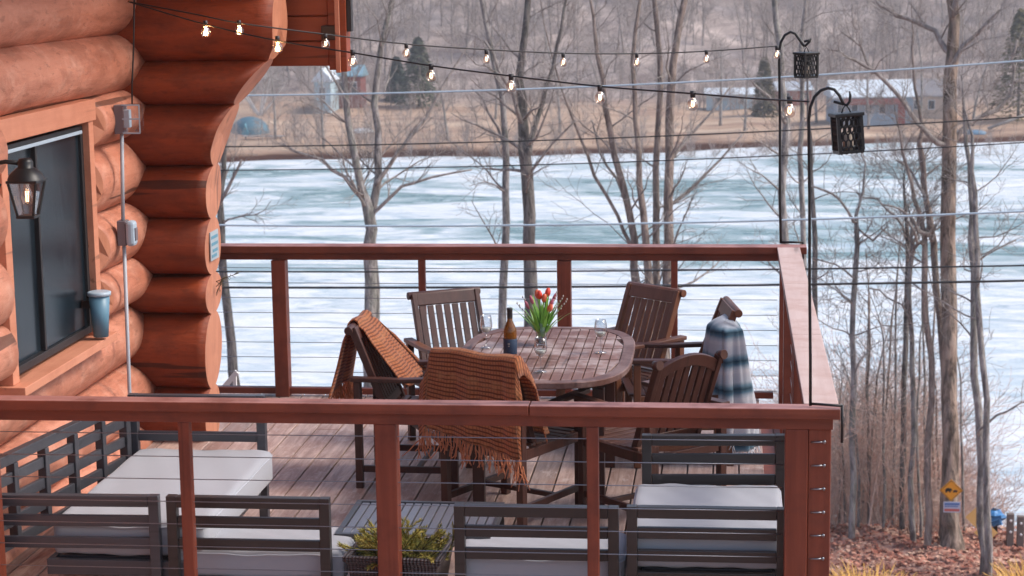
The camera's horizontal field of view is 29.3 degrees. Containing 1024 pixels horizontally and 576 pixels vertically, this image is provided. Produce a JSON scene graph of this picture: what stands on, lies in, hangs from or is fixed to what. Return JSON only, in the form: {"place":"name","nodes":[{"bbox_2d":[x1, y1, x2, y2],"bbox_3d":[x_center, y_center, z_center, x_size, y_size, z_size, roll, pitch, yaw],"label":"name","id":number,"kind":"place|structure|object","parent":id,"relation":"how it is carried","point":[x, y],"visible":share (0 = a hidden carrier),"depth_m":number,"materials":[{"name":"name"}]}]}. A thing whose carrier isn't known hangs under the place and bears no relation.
{"place":"outdoors","nodes":[
{"label":"outdoors","id":0,"kind":"place"},
{"bbox_2d":[232,117,269,134],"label":"tent","id":1,"kind":"object","parent":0,"point":[248,123],"visible":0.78,"depth_m":231.37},
{"bbox_2d":[216,141,1023,530],"bbox_3d":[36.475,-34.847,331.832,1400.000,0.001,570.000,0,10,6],"label":"lake","id":2,"kind":"structure","parent":0,"point":[320,197],"depth_m":145.80,"materials":[{"name":"ice"}]},
{"bbox_2d":[220,0,1023,575],"bbox_3d":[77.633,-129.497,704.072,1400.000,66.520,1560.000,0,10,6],"label":"ground","id":3,"kind":"structure","parent":0,"point":[732,120],"depth_m":261.10,"materials":[{"name":"soil"}]},
{"bbox_2d":[0,0,352,565],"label":"log cabin","id":4,"kind":"object","parent":3,"relation":"on","point":[65,74],"visible":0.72,"depth_m":11.12,"materials":[{"name":"brown wood"}]},
{"bbox_2d":[0,158,46,218],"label":"wall lantern","id":5,"kind":"object","parent":4,"relation":"attached to","point":[25,171],"depth_m":8.63,"materials":[{"name":"black metal"}]},
{"bbox_2d":[7,126,91,374],"bbox_3d":[-2.375,-0.216,9.992,0.062,1.123,1.202,0,10,6],"label":"window","id":6,"kind":"structure","parent":4,"relation":"in","point":[50,252],"depth_m":10.06,"materials":[{"name":"black glass"}]},
{"bbox_2d":[82,290,110,337],"bbox_3d":[-2.229,0.139,10.546,0.154,0.247,0.128,0,10,6],"label":"wall bucket","id":7,"kind":"object","parent":4,"relation":"attached to","point":[97,303],"depth_m":10.51,"materials":[{"name":"blue metal"}]},
{"bbox_2d":[120,134,130,393],"bbox_3d":[-2.158,0.041,10.990,0.032,1.803,0.141,-2,10,-4],"label":"conduit","id":8,"kind":"object","parent":4,"relation":"attached to","point":[125,265],"visible":0.68,"depth_m":10.96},
{"bbox_2d":[117,220,137,245],"bbox_3d":[-2.144,-0.306,10.934,0.106,0.142,0.085,0,10,6],"label":"outlet box","id":9,"kind":"object","parent":4,"relation":"attached to","point":[127,232],"visible":1,"depth_m":10.90,"materials":[{"name":"grey plastic"}]},
{"bbox_2d":[113,104,143,133],"bbox_3d":[-2.126,-0.938,10.870,0.159,0.167,0.104,0,10,6],"label":"outlet box","id":10,"kind":"object","parent":4,"relation":"attached to","point":[123,118],"visible":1,"depth_m":10.85,"materials":[{"name":"grey plastic"}]},
{"bbox_2d":[209,229,218,260],"bbox_3d":[-1.761,-0.255,11.596,0.008,0.170,0.180,0,10,6],"label":"plaque","id":11,"kind":"object","parent":4,"relation":"attached to","point":[214,245],"visible":1,"depth_m":11.58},
{"bbox_2d":[130,1,780,65],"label":"string lights","id":12,"kind":"object","parent":4,"relation":"hanging from","point":[238,22],"visible":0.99,"depth_m":11.20,"materials":[{"name":"black plastic"}]},
{"bbox_2d":[128,1,809,115],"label":"string lights","id":13,"kind":"object","parent":4,"relation":"hanging from","point":[789,100],"visible":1,"depth_m":9.43,"materials":[{"name":"black plastic"}]},
{"bbox_2d":[217,84,296,385],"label":"bare tree","id":14,"kind":"object","parent":3,"relation":"on","point":[232,364],"visible":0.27,"depth_m":43.90,"materials":[{"name":"grey plant"}]},
{"bbox_2d":[245,67,289,115],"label":"birch tree","id":15,"kind":"object","parent":3,"relation":"on","point":[249,101],"visible":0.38,"depth_m":251.44,"materials":[{"name":"white plant"}]},
{"bbox_2d":[250,68,293,138],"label":"bare tree","id":16,"kind":"object","parent":3,"relation":"on","point":[274,109],"visible":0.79,"depth_m":225.18,"materials":[{"name":"grey plant"}]},
{"bbox_2d":[298,66,339,147],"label":"bare tree","id":17,"kind":"object","parent":3,"relation":"on","point":[322,91],"visible":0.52,"depth_m":215.26,"materials":[{"name":"grey plant"}]},
{"bbox_2d":[313,66,339,113],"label":"house","id":18,"kind":"structure","parent":3,"relation":"on","point":[327,99],"depth_m":254.94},
{"bbox_2d":[335,65,367,107],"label":"house","id":19,"kind":"structure","parent":3,"relation":"on","point":[361,77],"depth_m":259.95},
{"bbox_2d":[245,0,495,395],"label":"bare tree","id":20,"kind":"object","parent":3,"relation":"on","point":[370,209],"visible":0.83,"depth_m":41.98,"materials":[{"name":"grey plant"}]},
{"bbox_2d":[6,393,779,575],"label":"deck","id":21,"kind":"structure","parent":3,"relation":"on","point":[287,467],"depth_m":10.87,"materials":[{"name":"red wood"}]},
{"bbox_2d":[0,393,272,575],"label":"outdoor sofa","id":22,"kind":"object","parent":21,"relation":"on","point":[128,512],"visible":0.73,"depth_m":9.00,"materials":[{"name":"grey metal"}]},
{"bbox_2d":[166,494,354,575],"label":"armchair","id":23,"kind":"object","parent":21,"relation":"on","point":[272,558],"visible":0.72,"depth_m":8.51,"materials":[{"name":"brown metal"}]},
{"bbox_2d":[342,533,453,575],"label":"planter","id":24,"kind":"object","parent":21,"relation":"on","point":[354,561],"visible":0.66,"depth_m":8.37,"materials":[{"name":"wicker"}]},
{"bbox_2d":[337,516,453,571],"bbox_3d":[-0.498,1.088,8.482,0.548,0.246,0.474,0,10,6],"label":"juniper plant","id":25,"kind":"object","parent":24,"relation":"in","point":[415,540],"visible":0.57,"depth_m":8.45,"materials":[{"name":"green plant"}]},
{"bbox_2d":[344,314,471,489],"bbox_3d":[-0.535,0.609,10.722,0.659,0.881,0.528,1,10,8],"label":"armchair","id":26,"kind":"object","parent":21,"relation":"on","point":[383,380],"visible":0.44,"depth_m":10.54,"materials":[{"name":"brown wood"}]},
{"bbox_2d":[328,310,426,398],"bbox_3d":[-0.754,0.425,10.725,0.539,0.553,0.656,0,10,6],"label":"throw blanket","id":27,"kind":"object","parent":26,"relation":"on","point":[398,356],"visible":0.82,"depth_m":10.74,"materials":[{"name":"fabric"}]},
{"bbox_2d":[334,500,504,541],"bbox_3d":[-0.411,1.194,8.979,0.700,0.297,0.560,0,10,6],"label":"coffee table","id":28,"kind":"object","parent":21,"relation":"on","point":[357,515],"visible":0.41,"depth_m":8.98,"materials":[{"name":"wood"}]},
{"bbox_2d":[0,395,839,575],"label":"deck railing","id":29,"kind":"object","parent":21,"relation":"on","point":[388,417],"visible":0.99,"depth_m":8.14,"materials":[{"name":"red wood"}]},
{"bbox_2d":[807,87,851,442],"bbox_3d":[1.260,-0.085,7.827,0.173,1.434,0.042,0,10,6],"label":"hook pole","id":30,"kind":"object","parent":29,"relation":"attached to","point":[842,102],"visible":1,"depth_m":7.83,"materials":[{"name":"black metal"}]},
{"bbox_2d":[828,106,864,154],"bbox_3d":[1.324,-0.628,7.741,0.117,0.196,0.117,-6,8,-5],"label":"hanging lantern","id":31,"kind":"object","parent":30,"relation":"hanging from","point":[847,138],"visible":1,"depth_m":7.70,"materials":[{"name":"black metal"}]},
{"bbox_2d":[404,287,484,458],"bbox_3d":[-0.281,0.487,11.428,0.528,0.881,0.659,-5,10,-22],"label":"armchair","id":32,"kind":"object","parent":21,"relation":"on","point":[446,298],"visible":0.36,"depth_m":11.58,"materials":[{"name":"brown wood"}]},
{"bbox_2d":[217,243,806,398],"bbox_3d":[-0.183,0.218,12.673,4.120,1.000,0.135,0,10,6],"label":"deck railing","id":33,"kind":"object","parent":21,"relation":"on","point":[280,255],"visible":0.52,"depth_m":12.60,"materials":[{"name":"red wood"}]},
{"bbox_2d":[778,31,811,258],"bbox_3d":[1.775,-0.896,12.348,0.210,1.440,0.016,0,10,6],"label":"hook pole","id":34,"kind":"object","parent":33,"relation":"attached to","point":[808,41],"visible":0.93,"depth_m":12.32,"materials":[{"name":"black metal"}]},
{"bbox_2d":[793,47,819,78],"bbox_3d":[1.839,-1.409,12.254,0.122,0.196,0.122,-7,11,-31],"label":"hanging lantern","id":35,"kind":"object","parent":34,"relation":"hanging from","point":[807,60],"visible":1,"depth_m":12.23,"materials":[{"name":"black metal"}]},
{"bbox_2d":[440,351,590,524],"bbox_3d":[0.009,0.712,10.035,0.528,0.889,0.642,6,12,35],"label":"armchair","id":36,"kind":"object","parent":21,"relation":"on","point":[537,447],"visible":0.39,"depth_m":9.97,"materials":[{"name":"brown wood"}]},
{"bbox_2d":[402,347,549,491],"bbox_3d":[-0.181,0.629,9.822,0.723,0.674,0.335,6,12,36],"label":"throw blanket","id":37,"kind":"object","parent":36,"relation":"on","point":[455,373],"visible":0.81,"depth_m":9.70,"materials":[{"name":"fabric"}]},
{"bbox_2d":[454,503,626,575],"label":"outdoor sofa","id":38,"kind":"object","parent":21,"relation":"on","point":[527,540],"visible":0.94,"depth_m":8.37,"materials":[{"name":"brown metal"}]},
{"bbox_2d":[462,327,634,504],"bbox_3d":[0.185,0.709,10.494,0.936,0.740,1.510,0,10,6],"label":"dining table","id":39,"kind":"object","parent":21,"relation":"on","point":[570,359],"visible":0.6,"depth_m":10.34,"materials":[{"name":"brown wood"}]},
{"bbox_2d":[503,307,516,354],"bbox_3d":[-0.010,0.240,10.223,0.072,0.277,0.073,0,10,6],"label":"wine bottle","id":40,"kind":"object","parent":39,"relation":"on","point":[509,339],"visible":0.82,"depth_m":10.20,"materials":[{"name":"orange glass"}]},
{"bbox_2d":[535,325,547,345],"bbox_3d":[0.160,0.247,10.629,0.076,0.125,0.076,0,10,6],"label":"vase","id":41,"kind":"object","parent":39,"relation":"on","point":[541,343],"visible":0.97,"depth_m":10.63,"materials":[{"name":"clear glass"}]},
{"bbox_2d":[509,288,567,342],"bbox_3d":[0.164,0.147,10.634,0.257,0.298,0.291,-8,12,-37],"label":"tulip bouquet","id":42,"kind":"object","parent":41,"relation":"in","point":[542,317],"visible":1,"depth_m":10.60,"materials":[{"name":"green plant"}]},
{"bbox_2d":[556,281,686,401],"bbox_3d":[0.635,0.456,11.543,0.659,0.881,0.528,-9,13,-41],"label":"armchair","id":43,"kind":"object","parent":21,"relation":"on","point":[671,296],"visible":0.39,"depth_m":11.59,"materials":[{"name":"brown wood"}]},
{"bbox_2d":[571,350,729,510],"bbox_3d":[0.701,0.722,9.921,0.528,0.889,0.642,-8,12,-36],"label":"armchair","id":44,"kind":"object","parent":21,"relation":"on","point":[656,385],"visible":0.56,"depth_m":9.75,"materials":[{"name":"brown wood"}]},
{"bbox_2d":[621,296,742,467],"bbox_3d":[0.942,0.523,11.111,0.659,0.881,0.528,-1,9,-2],"label":"armchair","id":45,"kind":"object","parent":21,"relation":"on","point":[727,306],"visible":0.36,"depth_m":10.97,"materials":[{"name":"brown wood"}]},
{"bbox_2d":[700,314,760,452],"bbox_3d":[1.243,0.551,10.985,0.353,0.806,0.325,-4,10,-18],"label":"throw blanket","id":46,"kind":"object","parent":45,"relation":"on","point":[733,384],"visible":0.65,"depth_m":10.84,"materials":[{"name":"fabric"}]},
{"bbox_2d":[626,433,784,575],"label":"armchair","id":47,"kind":"object","parent":21,"relation":"on","point":[708,521],"visible":0.93,"depth_m":8.38,"materials":[{"name":"grey metal"}]},
{"bbox_2d":[777,247,838,575],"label":"deck railing","id":48,"kind":"object","parent":21,"relation":"attached to","point":[793,384],"visible":0.81,"depth_m":8.83,"materials":[{"name":"red wood"}]},
{"bbox_2d":[384,56,407,102],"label":"evergreen tree","id":49,"kind":"object","parent":3,"relation":"on","point":[396,78],"visible":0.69,"depth_m":266.62,"materials":[{"name":"green plant"}]},
{"bbox_2d":[396,36,441,108],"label":"evergreen tree","id":50,"kind":"object","parent":3,"relation":"on","point":[414,55],"visible":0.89,"depth_m":260.36,"materials":[{"name":"green plant"}]},
{"bbox_2d":[425,55,467,137],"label":"bare tree","id":51,"kind":"object","parent":3,"relation":"on","point":[444,110],"visible":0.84,"depth_m":220.72,"materials":[{"name":"grey plant"}]},
{"bbox_2d":[480,44,514,119],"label":"bare tree","id":52,"kind":"object","parent":3,"relation":"on","point":[496,105],"visible":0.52,"depth_m":243.99,"materials":[{"name":"grey plant"}]},
{"bbox_2d":[414,0,588,328],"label":"bare tree","id":53,"kind":"object","parent":3,"relation":"on","point":[503,277],"visible":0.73,"depth_m":45.92,"materials":[{"name":"grey plant"}]},
{"bbox_2d":[422,0,602,398],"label":"bare tree","id":54,"kind":"object","parent":3,"relation":"on","point":[522,114],"visible":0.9,"depth_m":42.88,"materials":[{"name":"grey plant"}]},
{"bbox_2d":[524,24,575,132],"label":"bare tree","id":55,"kind":"object","parent":3,"relation":"on","point":[544,37],"visible":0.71,"depth_m":226.34,"materials":[{"name":"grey plant"}]},
{"bbox_2d":[577,44,623,130],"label":"bare tree","id":56,"kind":"object","parent":3,"relation":"on","point":[595,73],"visible":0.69,"depth_m":231.21,"materials":[{"name":"grey plant"}]},
{"bbox_2d":[216,265,1023,272],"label":"power cable","id":57,"kind":"object","parent":3,"relation":"on","point":[616,270],"visible":0.73,"depth_m":25.98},
{"bbox_2d":[219,210,1023,226],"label":"power cable","id":58,"kind":"object","parent":3,"relation":"on","point":[731,221],"visible":0.87,"depth_m":25.92,"materials":[{"name":"metal"}]},
{"bbox_2d":[220,142,1023,170],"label":"power cable","id":59,"kind":"object","parent":3,"relation":"on","point":[613,162],"visible":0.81,"depth_m":25.96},
{"bbox_2d":[492,0,752,389],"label":"bare tree","id":60,"kind":"object","parent":3,"relation":"on","point":[655,277],"visible":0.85,"depth_m":44.91,"materials":[{"name":"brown plant"}]},
{"bbox_2d":[222,280,1023,288],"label":"power cable","id":61,"kind":"object","parent":3,"relation":"on","point":[594,286],"visible":0.7,"depth_m":25.50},
{"bbox_2d":[225,116,1023,146],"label":"power cable","id":62,"kind":"object","parent":3,"relation":"on","point":[622,137],"visible":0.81,"depth_m":25.95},
{"bbox_2d":[227,49,1023,159],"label":"scrub","id":63,"kind":"object","parent":3,"relation":"on","point":[621,70],"visible":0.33,"depth_m":248.50,"materials":[{"name":"plant"}]},
{"bbox_2d":[261,0,1023,100],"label":"woods","id":64,"kind":"object","parent":3,"relation":"on","point":[793,19],"visible":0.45,"depth_m":290.49,"materials":[{"name":"plant"}]},
{"bbox_2d":[694,35,743,125],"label":"bare tree","id":65,"kind":"object","parent":3,"relation":"on","point":[720,113],"visible":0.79,"depth_m":234.87,"materials":[{"name":"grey plant"}]},
{"bbox_2d":[704,87,754,109],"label":"shed","id":66,"kind":"structure","parent":3,"relation":"on","point":[726,101],"depth_m":254.00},
{"bbox_2d":[728,59,763,130],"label":"bare tree","id":67,"kind":"object","parent":3,"relation":"on","point":[745,113],"visible":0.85,"depth_m":226.96,"materials":[{"name":"grey plant"}]},
{"bbox_2d":[748,57,778,117],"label":"evergreen tree","id":68,"kind":"object","parent":3,"relation":"on","point":[767,106],"visible":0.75,"depth_m":243.74,"materials":[{"name":"green plant"}]},
{"bbox_2d":[725,0,824,329],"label":"bare tree","id":69,"kind":"object","parent":3,"relation":"on","point":[785,118],"visible":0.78,"depth_m":49.93,"materials":[{"name":"grey plant"}]},
{"bbox_2d":[772,81,813,105],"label":"cabin","id":70,"kind":"object","parent":3,"relation":"on","point":[792,89],"visible":0.29,"depth_m":259.94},
{"bbox_2d":[785,14,837,122],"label":"bare tree","id":71,"kind":"object","parent":3,"relation":"on","point":[815,90],"visible":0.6,"depth_m":236.79,"materials":[{"name":"grey plant"}]},
{"bbox_2d":[742,23,896,317],"bbox_3d":[6.336,-0.171,42.014,3.062,10.911,3.604,-5,10,-23],"label":"bare tree","id":72,"kind":"object","parent":3,"relation":"on","point":[814,242],"visible":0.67,"depth_m":41.93,"materials":[{"name":"grey plant"}]},
{"bbox_2d":[754,0,892,289],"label":"bare tree","id":73,"kind":"object","parent":3,"relation":"on","point":[800,181],"visible":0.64,"depth_m":51.91,"materials":[{"name":"grey plant"}]},
{"bbox_2d":[821,315,870,527],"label":"bare tree","id":74,"kind":"object","parent":3,"relation":"on","point":[859,488],"visible":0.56,"depth_m":41.73,"materials":[{"name":"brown plant"}]},
{"bbox_2d":[818,250,888,519],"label":"bare tree","id":75,"kind":"object","parent":3,"relation":"on","point":[859,341],"visible":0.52,"depth_m":43.67,"materials":[{"name":"brown plant"}]},
{"bbox_2d":[776,137,940,541],"bbox_3d":[7.117,1.061,40.966,2.966,9.103,2.849,-5,10,-22],"label":"bare tree","id":76,"kind":"object","parent":3,"relation":"on","point":[854,378],"visible":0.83,"depth_m":40.94,"materials":[{"name":"brown plant"}]},
{"bbox_2d":[826,344,893,524],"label":"bare tree","id":77,"kind":"object","parent":3,"relation":"on","point":[839,518],"visible":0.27,"depth_m":43.95,"materials":[{"name":"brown plant"}]},
{"bbox_2d":[831,373,893,528],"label":"bare tree","id":78,"kind":"object","parent":3,"relation":"on","point":[844,505],"visible":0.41,"depth_m":42.19,"materials":[{"name":"brown plant"}]},
{"bbox_2d":[812,236,922,523],"bbox_3d":[7.513,2.166,42.534,1.592,7.084,2.302,-9,13,-42],"label":"bare tree","id":79,"kind":"object","parent":3,"relation":"on","point":[868,368],"visible":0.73,"depth_m":42.13,"materials":[{"name":"brown plant"}]},
{"bbox_2d":[849,48,894,128],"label":"bare tree","id":80,"kind":"object","parent":3,"relation":"on","point":[866,99],"visible":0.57,"depth_m":228.29,"materials":[{"name":"grey plant"}]},
{"bbox_2d":[829,561,916,575],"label":"grass tuft","id":81,"kind":"object","parent":3,"relation":"on","point":[854,574],"visible":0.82,"depth_m":37.23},
{"bbox_2d":[827,272,935,528],"bbox_3d":[7.794,2.586,41.625,2.360,6.155,1.611,-10,13,-43],"label":"bare tree","id":82,"kind":"object","parent":3,"relation":"on","point":[884,476],"visible":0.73,"depth_m":41.47,"materials":[{"name":"brown plant"}]},
{"bbox_2d":[842,243,920,522],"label":"bare tree","id":83,"kind":"object","parent":3,"relation":"on","point":[889,359],"visible":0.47,"depth_m":42.83,"materials":[{"name":"brown plant"}]},
{"bbox_2d":[743,305,1023,537],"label":"brush","id":84,"kind":"object","parent":3,"relation":"on","point":[876,498],"visible":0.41,"depth_m":42.80,"materials":[{"name":"plant"}]},
{"bbox_2d":[859,293,922,527],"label":"bare tree","id":85,"kind":"object","parent":3,"relation":"on","point":[869,493],"visible":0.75,"depth_m":42.05,"materials":[{"name":"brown plant"}]},
{"bbox_2d":[857,193,937,527],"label":"bare tree","id":86,"kind":"object","parent":3,"relation":"on","point":[894,412],"visible":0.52,"depth_m":42.11,"materials":[{"name":"brown plant"}]},
{"bbox_2d":[772,0,1023,550],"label":"bare tree","id":87,"kind":"object","parent":3,"relation":"on","point":[950,535],"visible":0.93,"depth_m":40.11,"materials":[{"name":"brown plant"}]},
{"bbox_2d":[940,479,962,500],"bbox_3d":[8.907,4.104,39.752,0.464,0.464,0.020,0,10,6],"label":"warning sign","id":88,"kind":"object","parent":87,"relation":"attached to","point":[951,490],"visible":1,"depth_m":39.75,"materials":[{"name":"metal"}]},
{"bbox_2d":[831,117,978,531],"bbox_3d":[8.403,0.909,41.849,3.222,9.302,2.719,0,10,6],"label":"bare tree","id":89,"kind":"object","parent":3,"relation":"on","point":[903,385],"visible":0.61,"depth_m":41.45,"materials":[{"name":"brown plant"}]},
{"bbox_2d":[824,0,1004,548],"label":"bare tree","id":90,"kind":"object","parent":3,"relation":"on","point":[931,229],"visible":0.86,"depth_m":40.28,"materials":[{"name":"brown plant"}]},
{"bbox_2d":[865,276,969,537],"bbox_3d":[8.680,2.556,41.316,1.866,5.956,1.640,8,13,44],"label":"bare tree","id":91,"kind":"object","parent":3,"relation":"on","point":[918,473],"visible":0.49,"depth_m":41.09,"materials":[{"name":"brown plant"}]},
{"bbox_2d":[852,147,993,542],"bbox_3d":[8.377,1.186,41.423,2.634,8.380,2.613,-7,11,-34],"label":"bare tree","id":92,"kind":"object","parent":3,"relation":"on","point":[909,315],"visible":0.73,"depth_m":40.75,"materials":[{"name":"brown plant"}]},
{"bbox_2d":[880,337,969,531],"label":"bare tree","id":93,"kind":"object","parent":3,"relation":"on","point":[908,369],"visible":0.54,"depth_m":41.37,"materials":[{"name":"brown plant"}]},
{"bbox_2d":[892,17,958,117],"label":"bare tree","id":94,"kind":"object","parent":3,"relation":"on","point":[921,87],"visible":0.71,"depth_m":229.66,"materials":[{"name":"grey plant"}]},
{"bbox_2d":[888,204,962,518],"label":"bare tree","id":95,"kind":"object","parent":3,"relation":"on","point":[925,373],"visible":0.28,"depth_m":42.02,"materials":[{"name":"brown plant"}]},
{"bbox_2d":[829,518,1023,575],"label":"leaf litter","id":96,"kind":"object","parent":3,"relation":"on","point":[923,560],"visible":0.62,"depth_m":40.05,"materials":[{"name":"brown plant"}]},
{"bbox_2d":[881,224,983,501],"bbox_3d":[9.363,2.159,43.711,2.158,7.285,1.780,-2,10,-8],"label":"bare tree","id":97,"kind":"object","parent":3,"relation":"on","point":[933,345],"visible":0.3,"depth_m":43.44,"materials":[{"name":"brown plant"}]},
{"bbox_2d":[897,321,985,525],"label":"bare tree","id":98,"kind":"object","parent":3,"relation":"on","point":[937,454],"visible":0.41,"depth_m":43.27,"materials":[{"name":"brown plant"}]},
{"bbox_2d":[884,19,1023,575],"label":"bare tree","id":99,"kind":"object","parent":3,"relation":"on","point":[983,420],"visible":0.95,"depth_m":38.30,"materials":[{"name":"grey plant"}]},
{"bbox_2d":[922,308,1023,533],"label":"bare tree","id":100,"kind":"object","parent":3,"relation":"on","point":[962,482],"visible":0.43,"depth_m":41.78,"materials":[{"name":"brown plant"}]},
{"bbox_2d":[958,34,1003,125],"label":"bare tree","id":101,"kind":"object","parent":3,"relation":"on","point":[976,101],"visible":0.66,"depth_m":230.02,"materials":[{"name":"brown plant"}]},
{"bbox_2d":[991,508,1006,534],"bbox_3d":[10.121,5.079,41.234,0.548,0.917,0.359,0,10,6],"label":"covered post","id":102,"kind":"object","parent":3,"relation":"on","point":[998,516],"visible":0.58,"depth_m":41.07,"materials":[{"name":"blue plastic"}]},
{"bbox_2d":[982,553,1023,575],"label":"grass tuft","id":103,"kind":"object","parent":3,"relation":"on","point":[1006,571],"visible":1,"depth_m":36.79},
{"bbox_2d":[985,8,1023,120],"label":"evergreen tree","id":104,"kind":"object","parent":3,"relation":"on","point":[1017,26],"visible":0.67,"depth_m":233.05,"materials":[{"name":"green plant"}]},
{"bbox_2d":[1006,512,1013,547],"bbox_3d":[10.353,5.044,40.737,0.140,0.740,0.160,0,10,6],"label":"road post","id":105,"kind":"object","parent":3,"relation":"on","point":[1010,530],"visible":1,"depth_m":40.68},
{"bbox_2d":[1016,515,1023,546],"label":"road post","id":106,"kind":"object","parent":3,"relation":"on","point":[1020,532],"visible":0.93,"depth_m":40.69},
{"bbox_2d":[247,60,1023,95],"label":"power cable","id":107,"kind":"object","parent":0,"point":[634,84],"visible":0.86,"depth_m":25.92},
{"bbox_2d":[823,79,914,125],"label":"house","id":108,"kind":"structure","parent":0,"point":[830,93],"depth_m":232.86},
{"bbox_2d":[910,78,957,118],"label":"house","id":109,"kind":"structure","parent":0,"point":[937,104],"depth_m":239.23,"materials":[{"name":"grey"}]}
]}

